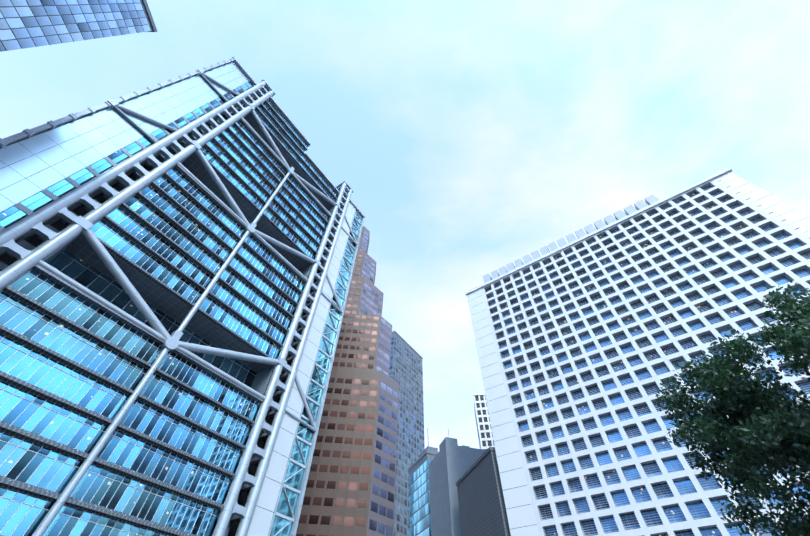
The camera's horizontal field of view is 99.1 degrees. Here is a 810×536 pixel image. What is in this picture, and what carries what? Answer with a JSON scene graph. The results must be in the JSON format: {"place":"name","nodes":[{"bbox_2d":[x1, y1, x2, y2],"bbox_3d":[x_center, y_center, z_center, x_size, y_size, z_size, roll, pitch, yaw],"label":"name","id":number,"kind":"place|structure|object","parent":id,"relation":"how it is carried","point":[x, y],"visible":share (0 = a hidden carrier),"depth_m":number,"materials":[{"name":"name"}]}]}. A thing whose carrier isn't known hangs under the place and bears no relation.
{"place":"outdoors","nodes":[
{"label":"outdoors","id":0,"kind":"place"},
{"bbox_2d":[0,0,157,51],"bbox_3d":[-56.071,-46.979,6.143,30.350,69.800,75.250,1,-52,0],"label":"skyscraper","id":1,"kind":"structure","parent":0,"point":[29,23],"depth_m":41.90,"materials":[{"name":"blue glass"}]},
{"bbox_2d":[296,226,398,535],"bbox_3d":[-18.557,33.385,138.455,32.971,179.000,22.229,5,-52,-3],"label":"brown stepped tower","id":2,"kind":"structure","parent":0,"point":[350,490],"depth_m":103.56,"materials":[{"name":"stone"}]},
{"bbox_2d":[0,0,809,451],"label":"sky","id":3,"kind":"structure","parent":0,"point":[470,138],"materials":[{"name":"blue"}]},
{"bbox_2d":[389,331,424,535],"bbox_3d":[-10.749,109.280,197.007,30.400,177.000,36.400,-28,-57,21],"label":"skyscraper","id":4,"kind":"structure","parent":0,"point":[406,370],"depth_m":210.34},
{"bbox_2d":[408,428,437,535],"bbox_3d":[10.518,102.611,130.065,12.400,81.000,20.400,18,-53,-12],"label":"teal glass block","id":5,"kind":"structure","parent":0,"point":[419,522],"depth_m":138.93,"materials":[{"name":"teal glass"}]},
{"bbox_2d":[429,430,485,535],"bbox_3d":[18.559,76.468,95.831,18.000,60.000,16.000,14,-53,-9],"label":"concrete slab tower","id":6,"kind":"structure","parent":0,"point":[452,462],"depth_m":102.79,"materials":[{"name":"grey concrete"}]},
{"bbox_2d":[473,393,494,449],"bbox_3d":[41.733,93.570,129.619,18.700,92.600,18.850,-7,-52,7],"label":"building","id":7,"kind":"structure","parent":0,"point":[484,432],"depth_m":151.16,"materials":[{"name":"grey concrete"}]},
{"label":"ground","id":8,"kind":"structure","parent":0,"visible":0},
{"bbox_2d":[0,57,364,535],"bbox_3d":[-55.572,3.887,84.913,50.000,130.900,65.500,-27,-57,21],"label":"skyscraper","id":9,"kind":"structure","parent":8,"relation":"on","point":[178,257],"depth_m":55.49,"materials":[{"name":"blue glass"}]},
{"bbox_2d":[456,447,510,535],"bbox_3d":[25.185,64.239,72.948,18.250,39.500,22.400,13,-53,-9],"label":"building","id":10,"kind":"structure","parent":8,"relation":"on","point":[482,508],"depth_m":79.15,"materials":[{"name":"concrete"}]},
{"bbox_2d":[465,168,809,535],"bbox_3d":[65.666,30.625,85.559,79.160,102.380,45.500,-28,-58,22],"label":"white office block","id":11,"kind":"structure","parent":8,"relation":"on","point":[585,343],"depth_m":75.95,"materials":[{"name":"grey concrete"}]},
{"bbox_2d":[655,280,809,535],"bbox_3d":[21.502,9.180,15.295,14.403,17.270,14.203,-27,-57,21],"label":"tree","id":12,"kind":"object","parent":8,"relation":"on","point":[758,427],"visible":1,"depth_m":18.30,"materials":[{"name":"green plant"}]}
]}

